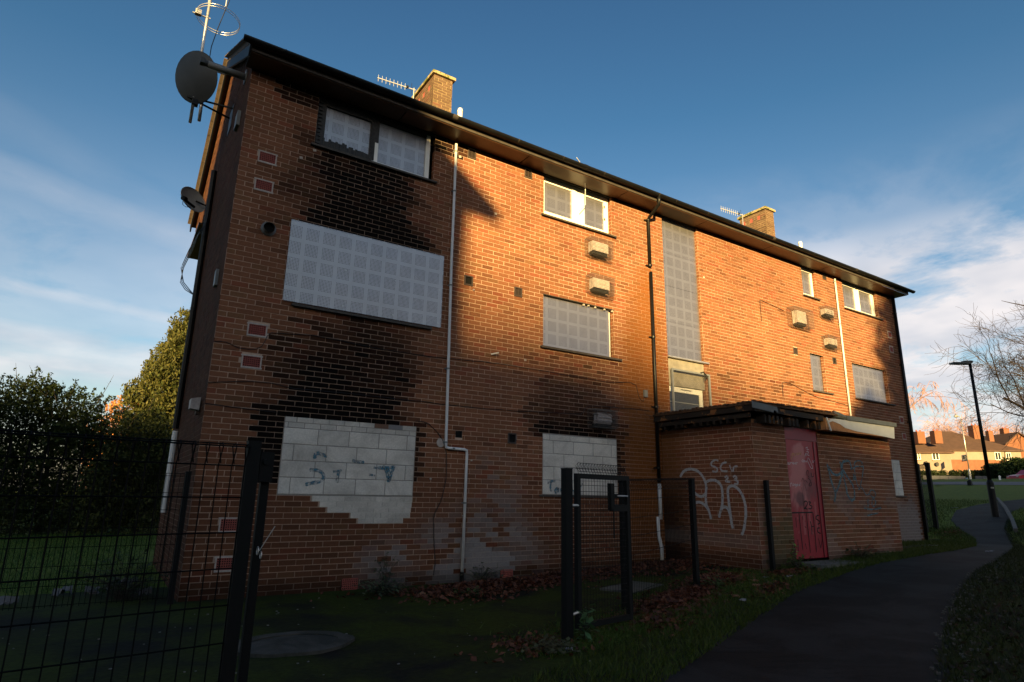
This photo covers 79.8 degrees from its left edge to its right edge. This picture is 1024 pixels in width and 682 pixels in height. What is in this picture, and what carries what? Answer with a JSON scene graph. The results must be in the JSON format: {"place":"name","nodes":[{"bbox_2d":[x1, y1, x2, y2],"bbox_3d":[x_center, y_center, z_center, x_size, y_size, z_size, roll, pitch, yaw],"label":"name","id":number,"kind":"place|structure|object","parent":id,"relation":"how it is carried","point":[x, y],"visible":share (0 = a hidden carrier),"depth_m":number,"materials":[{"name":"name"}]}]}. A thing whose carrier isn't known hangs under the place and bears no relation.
{"place":"outdoors","nodes":[
{"label":"outdoors","id":0,"kind":"place"},
{"bbox_2d":[0,479,1023,681],"bbox_3d":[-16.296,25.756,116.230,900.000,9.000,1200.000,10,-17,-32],"label":"ground","id":1,"kind":"structure","parent":0,"point":[418,641],"depth_m":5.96,"materials":[{"name":"green plant"}]},
{"bbox_2d":[0,596,18,604],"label":"litter","id":2,"kind":"object","parent":1,"relation":"on","point":[7,599],"visible":0.72,"depth_m":6.97,"materials":[{"name":"paper"}]},
{"bbox_2d":[52,585,72,595],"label":"litter","id":3,"kind":"object","parent":1,"relation":"on","point":[66,588],"visible":0.82,"depth_m":7.59,"materials":[{"name":"paper"}]},
{"bbox_2d":[0,365,129,536],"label":"shrub","id":4,"kind":"object","parent":1,"relation":"on","point":[26,412],"visible":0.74,"depth_m":17.97,"materials":[{"name":"green plant"}]},
{"bbox_2d":[84,586,101,594],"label":"litter","id":5,"kind":"object","parent":1,"relation":"on","point":[93,591],"visible":0.53,"depth_m":7.65,"materials":[{"name":"paper"}]},
{"bbox_2d":[0,468,191,610],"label":"fence","id":6,"kind":"object","parent":1,"relation":"on","point":[176,540],"visible":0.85,"depth_m":7.00,"materials":[{"name":"black metal"}]},
{"bbox_2d":[77,395,138,485],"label":"autumn tree","id":7,"kind":"object","parent":1,"relation":"on","point":[114,404],"visible":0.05,"depth_m":59.07,"materials":[{"name":"orange plant"}]},
{"bbox_2d":[64,549,170,600],"bbox_3d":[-4.764,2.878,7.571,1.152,0.583,1.388,3,-14,-7],"label":"weed","id":8,"kind":"object","parent":1,"relation":"on","point":[120,593],"visible":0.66,"depth_m":7.49,"materials":[{"name":"green plant"}]},
{"bbox_2d":[70,390,173,534],"bbox_3d":[-11.545,3.992,19.101,3.562,4.945,3.492,10,-17,-32],"label":"shrub","id":9,"kind":"object","parent":1,"relation":"on","point":[156,430],"visible":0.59,"depth_m":18.21,"materials":[{"name":"green plant"}]},
{"bbox_2d":[0,429,274,681],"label":"fence","id":10,"kind":"object","parent":1,"relation":"on","point":[258,465],"visible":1,"depth_m":3.45,"materials":[{"name":"black metal"}]},
{"bbox_2d":[137,587,151,594],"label":"litter","id":11,"kind":"object","parent":1,"relation":"on","point":[149,589],"visible":0.6,"depth_m":7.69,"materials":[{"name":"paper"}]},
{"bbox_2d":[115,306,190,525],"bbox_3d":[-14.129,2.900,25.193,3.681,9.559,4.696,10,-17,-32],"label":"conifer","id":12,"kind":"object","parent":1,"relation":"on","point":[160,372],"visible":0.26,"depth_m":24.09,"materials":[{"name":"green plant"}]},
{"bbox_2d":[237,631,354,657],"bbox_3d":[-1.923,2.665,5.388,1.069,0.039,0.849,10,-17,-32],"label":"manhole cover","id":13,"kind":"object","parent":1,"relation":"on","point":[289,644],"visible":0.77,"depth_m":5.36,"materials":[{"name":"concrete"}]},
{"bbox_2d":[351,576,413,595],"bbox_3d":[-1.647,3.236,8.068,0.888,0.235,0.900,-2,-14,12],"label":"weed","id":14,"kind":"object","parent":1,"relation":"on","point":[383,592],"visible":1,"depth_m":8.04,"materials":[{"name":"green plant"}]},
{"bbox_2d":[371,552,399,585],"bbox_3d":[-1.792,3.213,8.581,0.391,0.508,0.335,-8,-17,32],"label":"weed","id":15,"kind":"object","parent":1,"relation":"on","point":[384,571],"visible":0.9,"depth_m":8.58,"materials":[{"name":"green plant"}]},
{"bbox_2d":[452,586,483,597],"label":"weed","id":16,"kind":"object","parent":1,"relation":"on","point":[466,592],"visible":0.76,"depth_m":8.01,"materials":[{"name":"green plant"}]},
{"bbox_2d":[460,562,502,580],"bbox_3d":[-0.444,3.484,9.180,0.651,0.314,0.603,-1,-14,10],"label":"weed","id":17,"kind":"object","parent":1,"relation":"on","point":[483,575],"visible":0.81,"depth_m":9.16,"materials":[{"name":"green plant"}]},
{"bbox_2d":[2,557,1018,681],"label":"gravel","id":18,"kind":"structure","parent":1,"relation":"on","point":[946,647],"depth_m":6.17,"materials":[{"name":"stone"}]},
{"bbox_2d":[152,34,927,601],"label":"apartment block","id":19,"kind":"structure","parent":1,"relation":"on","point":[414,348],"depth_m":10.21,"materials":[{"name":"brick"}]},
{"bbox_2d":[181,186,205,211],"bbox_3d":[-6.381,-2.831,12.275,0.212,0.556,0.681,-3,-15,15],"label":"satellite dish","id":20,"kind":"object","parent":19,"relation":"attached to","point":[192,198],"visible":0.98,"depth_m":12.35,"materials":[{"name":"black paint"}]},
{"bbox_2d":[188,397,200,414],"bbox_3d":[-4.297,0.884,8.298,0.129,0.220,0.300,10,-17,-32],"label":"floodlight","id":21,"kind":"object","parent":19,"relation":"attached to","point":[194,404],"visible":1,"depth_m":8.21,"materials":[{"name":"plastic"}]},
{"bbox_2d":[187,0,239,136],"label":"aerial mast","id":22,"kind":"object","parent":19,"relation":"attached to","point":[198,12],"visible":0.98,"depth_m":10.94,"materials":[{"name":"metal"}]},
{"bbox_2d":[175,51,224,121],"bbox_3d":[-5.481,-4.423,10.586,0.785,1.154,0.460,4,-14,-11],"label":"satellite dish","id":23,"kind":"object","parent":22,"relation":"attached to","point":[195,78],"visible":0.97,"depth_m":10.58,"materials":[{"name":"metal"}]},
{"bbox_2d":[200,56,247,84],"bbox_3d":[-4.500,-4.236,9.558,0.660,0.236,0.240,10,-17,-32],"label":"mounting bracket","id":24,"kind":"object","parent":19,"relation":"attached to","point":[223,69],"visible":1,"depth_m":9.53,"materials":[{"name":"grey plastic"}]},
{"bbox_2d":[282,219,443,329],"bbox_3d":[-2.218,-0.970,9.526,2.500,1.310,0.129,10,-17,-32],"label":"window","id":25,"kind":"structure","parent":19,"relation":"in","point":[326,267],"depth_m":9.44,"materials":[{"name":"grey metal"}]},
{"bbox_2d":[311,97,436,183],"bbox_3d":[-2.219,-3.299,10.125,2.130,0.938,0.194,10,-17,-32],"label":"window","id":26,"kind":"structure","parent":19,"relation":"in","point":[341,129],"depth_m":10.11,"materials":[{"name":"white plastic"}]},
{"bbox_2d":[377,75,415,97],"bbox_3d":[-2.633,-5.522,13.890,0.921,1.060,0.060,10,-17,-32],"label":"tv aerial","id":27,"kind":"object","parent":19,"relation":"attached to","point":[406,87],"visible":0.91,"depth_m":14.01,"materials":[{"name":"metal"}]},
{"bbox_2d":[541,177,616,237],"bbox_3d":[1.329,-2.691,12.343,1.885,0.899,0.199,10,-17,-32],"label":"window","id":28,"kind":"structure","parent":19,"relation":"in","point":[563,202],"depth_m":12.35,"materials":[{"name":"white plastic"}]},
{"bbox_2d":[540,296,621,360],"bbox_3d":[1.307,-0.224,11.742,1.945,1.023,0.209,10,-17,-32],"label":"window","id":29,"kind":"structure","parent":19,"relation":"in","point":[570,327],"depth_m":11.70,"materials":[{"name":"grey metal"}]},
{"bbox_2d":[585,236,613,260],"bbox_3d":[1.740,-1.845,12.240,0.582,0.355,0.202,10,-17,-32],"label":"flue guard","id":30,"kind":"object","parent":19,"relation":"attached to","point":[599,249],"visible":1,"depth_m":12.18,"materials":[{"name":"metal"}]},
{"bbox_2d":[585,272,614,297],"bbox_3d":[1.738,-1.096,12.058,0.587,0.355,0.202,10,-17,-32],"label":"flue guard","id":31,"kind":"object","parent":19,"relation":"attached to","point":[600,285],"visible":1,"depth_m":12.00,"materials":[{"name":"metal"}]},
{"bbox_2d":[587,408,617,428],"bbox_3d":[1.692,1.454,11.415,0.577,0.335,0.202,10,-17,-32],"label":"flue guard","id":32,"kind":"object","parent":19,"relation":"attached to","point":[602,420],"visible":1,"depth_m":11.36,"materials":[{"name":"metal"}]},
{"bbox_2d":[661,217,711,421],"bbox_3d":[3.786,-0.449,13.437,1.265,4.625,0.244,10,-17,-32],"label":"window","id":33,"kind":"structure","parent":19,"relation":"in","point":[687,375],"depth_m":13.43,"materials":[{"name":"grey metal"}]},
{"bbox_2d":[720,208,743,224],"bbox_3d":[7.235,-3.862,20.058,1.141,1.202,0.060,10,-17,-32],"label":"tv aerial","id":34,"kind":"object","parent":19,"relation":"attached to","point":[733,212],"visible":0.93,"depth_m":20.20,"materials":[{"name":"metal"}]},
{"bbox_2d":[786,306,814,329],"bbox_3d":[7.388,-0.586,15.684,0.827,0.475,0.222,10,-17,-32],"label":"flue guard","id":35,"kind":"object","parent":19,"relation":"attached to","point":[799,319],"visible":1,"depth_m":15.62,"materials":[{"name":"metal"}]},
{"bbox_2d":[801,268,820,300],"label":"window","id":36,"kind":"structure","parent":19,"relation":"in","point":[806,274],"depth_m":16.57,"materials":[{"name":"white plastic"}]},
{"bbox_2d":[810,355,833,394],"bbox_3d":[7.997,0.861,15.884,0.880,0.997,0.129,10,-17,-32],"label":"window","id":37,"kind":"structure","parent":19,"relation":"in","point":[815,360],"depth_m":15.90,"materials":[{"name":"grey metal"}]},
{"bbox_2d":[818,305,837,320],"bbox_3d":[8.505,-0.756,16.481,0.527,0.295,0.202,10,-17,-32],"label":"flue guard","id":38,"kind":"object","parent":19,"relation":"attached to","point":[826,313],"visible":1,"depth_m":16.42,"materials":[{"name":"metal"}]},
{"bbox_2d":[821,334,841,350],"bbox_3d":[8.491,0.043,16.279,0.567,0.325,0.202,10,-17,-32],"label":"flue guard","id":39,"kind":"object","parent":19,"relation":"attached to","point":[830,342],"visible":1,"depth_m":16.22,"materials":[{"name":"metal"}]},
{"bbox_2d":[842,282,883,319],"bbox_3d":[10.157,-1.162,17.851,2.050,0.856,0.199,10,-17,-32],"label":"window","id":40,"kind":"structure","parent":19,"relation":"in","point":[858,300],"depth_m":17.86,"materials":[{"name":"white plastic"}]},
{"bbox_2d":[852,364,895,405],"bbox_3d":[10.146,1.238,17.224,2.060,0.997,0.129,10,-17,-32],"label":"window","id":41,"kind":"structure","parent":19,"relation":"in","point":[868,382],"depth_m":17.23,"materials":[{"name":"grey metal"}]},
{"bbox_2d":[521,633,580,654],"bbox_3d":[0.342,2.626,5.294,0.507,0.137,0.542,0,-14,6],"label":"weed","id":42,"kind":"object","parent":1,"relation":"on","point":[551,644],"visible":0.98,"depth_m":5.24,"materials":[{"name":"green plant"}]},
{"bbox_2d":[575,603,595,641],"bbox_3d":[0.687,2.604,5.656,0.259,0.342,0.189,0,-14,5],"label":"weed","id":43,"kind":"object","parent":1,"relation":"on","point":[584,619],"visible":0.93,"depth_m":5.65,"materials":[{"name":"green plant"}]},
{"bbox_2d":[561,463,632,641],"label":"gate","id":44,"kind":"structure","parent":1,"relation":"on","point":[567,612],"depth_m":6.10,"materials":[{"name":"black metal"}]},
{"bbox_2d":[600,581,663,592],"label":"paving slab","id":45,"kind":"structure","parent":1,"relation":"on","point":[615,588],"depth_m":8.63,"materials":[{"name":"concrete"}]},
{"bbox_2d":[619,478,699,614],"bbox_3d":[1.805,2.538,7.814,0.381,1.618,2.408,-9,-17,33],"label":"fence","id":46,"kind":"object","parent":1,"relation":"on","point":[690,486],"visible":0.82,"depth_m":7.77,"materials":[{"name":"black metal"}]},
{"bbox_2d":[310,526,1023,679],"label":"fallen leaves","id":47,"kind":"object","parent":1,"relation":"on","point":[681,596],"visible":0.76,"depth_m":8.04,"materials":[{"name":"brown plant"}]},
{"bbox_2d":[700,575,728,587],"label":"weed","id":48,"kind":"object","parent":1,"relation":"on","point":[718,581],"visible":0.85,"depth_m":8.44,"materials":[{"name":"green plant"}]},
{"bbox_2d":[763,480,775,570],"bbox_3d":[4.281,3.083,10.175,0.071,1.498,0.071,10,-17,-32],"label":"fence post","id":49,"kind":"object","parent":1,"relation":"on","point":[769,525],"visible":0.82,"depth_m":10.16,"materials":[{"name":"black metal"}]},
{"bbox_2d":[653,400,902,570],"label":"brick store","id":50,"kind":"structure","parent":1,"relation":"on","point":[828,475],"depth_m":11.19,"materials":[{"name":"brick"}]},
{"bbox_2d":[784,427,828,558],"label":"door","id":51,"kind":"structure","parent":50,"relation":"in","point":[813,494],"depth_m":11.08,"materials":[{"name":"red metal"}]},
{"bbox_2d":[790,537,797,559],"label":"weed","id":52,"kind":"object","parent":1,"relation":"on","point":[793,548],"visible":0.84,"depth_m":10.45,"materials":[{"name":"green plant"}]},
{"bbox_2d":[786,549,813,568],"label":"weed","id":53,"kind":"object","parent":1,"relation":"on","point":[798,563],"visible":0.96,"depth_m":9.98,"materials":[{"name":"green plant"}]},
{"bbox_2d":[842,542,888,559],"bbox_3d":[6.422,3.844,11.243,0.837,0.315,0.770,-1,-14,7],"label":"weed","id":54,"kind":"object","parent":1,"relation":"on","point":[862,554],"visible":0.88,"depth_m":11.18,"materials":[{"name":"green plant"}]},
{"bbox_2d":[918,462,938,532],"bbox_3d":[12.327,4.749,18.613,2.317,2.171,0.184,11,-17,-34],"label":"fence","id":55,"kind":"object","parent":1,"relation":"on","point":[931,496],"visible":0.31,"depth_m":19.09,"materials":[{"name":"black metal"}]},
{"bbox_2d":[908,381,969,416],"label":"birch tree","id":56,"kind":"object","parent":1,"relation":"on","point":[942,406],"visible":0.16,"depth_m":55.86,"materials":[{"name":"brown plant"}]},
{"bbox_2d":[914,429,968,471],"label":"house","id":57,"kind":"structure","parent":1,"relation":"on","point":[931,454],"depth_m":95.45,"materials":[{"name":"beige paint"}]},
{"bbox_2d":[932,453,940,460],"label":"window","id":58,"kind":"structure","parent":57,"relation":"in","point":[935,456],"depth_m":95.33,"materials":[{"name":"white plastic"}]},
{"bbox_2d":[961,455,968,461],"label":"window","id":59,"kind":"structure","parent":57,"relation":"in","point":[964,458],"depth_m":90.02,"materials":[{"name":"white glass"}]},
{"bbox_2d":[923,475,964,479],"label":"boundary boards","id":60,"kind":"object","parent":1,"relation":"on","point":[948,477],"visible":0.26,"depth_m":76.18,"materials":[{"name":"beige wood"}]},
{"bbox_2d":[920,469,981,478],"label":"hedge","id":61,"kind":"object","parent":1,"relation":"on","point":[965,473],"visible":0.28,"depth_m":81.69,"materials":[{"name":"green plant"}]},
{"bbox_2d":[917,407,996,437],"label":"bare tree","id":62,"kind":"object","parent":1,"relation":"on","point":[935,425],"visible":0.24,"depth_m":154.93,"materials":[{"name":"brown plant"}]},
{"bbox_2d":[954,414,971,478],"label":"street lamp","id":63,"kind":"object","parent":1,"relation":"on","point":[956,416],"visible":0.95,"depth_m":62.63,"materials":[{"name":"metal"}]},
{"bbox_2d":[925,300,1023,451],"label":"bare tree","id":64,"kind":"object","parent":1,"relation":"on","point":[1016,404],"visible":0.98,"depth_m":29.33,"materials":[{"name":"brown plant"}]},
{"bbox_2d":[949,360,999,516],"bbox_3d":[16.424,3.413,21.741,0.780,5.540,0.293,1,-14,0],"label":"street lamp","id":65,"kind":"object","parent":1,"relation":"on","point":[992,498],"visible":0.93,"depth_m":21.59,"materials":[{"name":"black metal"}]},
{"bbox_2d":[941,414,1017,435],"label":"bare tree","id":66,"kind":"object","parent":1,"relation":"on","point":[999,427],"visible":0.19,"depth_m":153.43,"materials":[{"name":"brown plant"}]},
{"bbox_2d":[975,476,986,478],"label":"board fence","id":67,"kind":"object","parent":1,"relation":"on","point":[980,477],"visible":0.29,"depth_m":75.18,"materials":[{"name":"grey wood"}]},
{"bbox_2d":[978,463,1007,478],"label":"hedge","id":68,"kind":"object","parent":1,"relation":"on","point":[994,473],"visible":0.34,"depth_m":79.89,"materials":[{"name":"green plant"}]},
{"bbox_2d":[984,427,1023,457],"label":"house","id":69,"kind":"structure","parent":1,"relation":"on","point":[1002,437],"depth_m":119.44,"materials":[{"name":"brick"}]},
{"bbox_2d":[985,417,1023,434],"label":"bare tree","id":70,"kind":"object","parent":1,"relation":"on","point":[1012,427],"visible":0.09,"depth_m":167.23,"materials":[{"name":"brown plant"}]},
{"bbox_2d":[996,497,1017,531],"bbox_3d":[18.764,6.451,23.288,0.174,1.100,14.548,-9,-17,35],"label":"path edging","id":71,"kind":"object","parent":1,"relation":"on","point":[1010,516],"visible":0.83,"depth_m":20.62,"materials":[{"name":"concrete"}]},
{"bbox_2d":[994,456,1023,476],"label":"hedge","id":72,"kind":"object","parent":1,"relation":"on","point":[1013,466],"visible":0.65,"depth_m":76.21,"materials":[{"name":"green plant"}]},
{"bbox_2d":[1006,470,1023,478],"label":"parked car","id":73,"kind":"object","parent":1,"relation":"on","point":[1019,474],"visible":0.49,"depth_m":62.15,"materials":[{"name":"red paint"}]},
{"bbox_2d":[0,0,1023,484],"label":"sky","id":74,"kind":"structure","parent":0,"point":[884,138],"materials":[{"name":"blue"}]},
{"bbox_2d":[653,499,1023,681],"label":"path","id":75,"kind":"structure","parent":0,"point":[879,622],"depth_m":6.17,"materials":[{"name":"grey asphalt"}]},
{"bbox_2d":[922,482,1023,484],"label":"road","id":76,"kind":"structure","parent":0,"point":[995,483],"depth_m":42.51,"materials":[{"name":"grey asphalt"}]},
{"bbox_2d":[925,424,1023,470],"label":"house","id":77,"kind":"structure","parent":0,"point":[953,442],"depth_m":106.93,"materials":[{"name":"orange brick"}]},
{"bbox_2d":[994,452,1000,460],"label":"window","id":78,"kind":"structure","parent":77,"relation":"in","point":[997,454],"depth_m":106.17,"materials":[{"name":"white plastic"}]}
]}

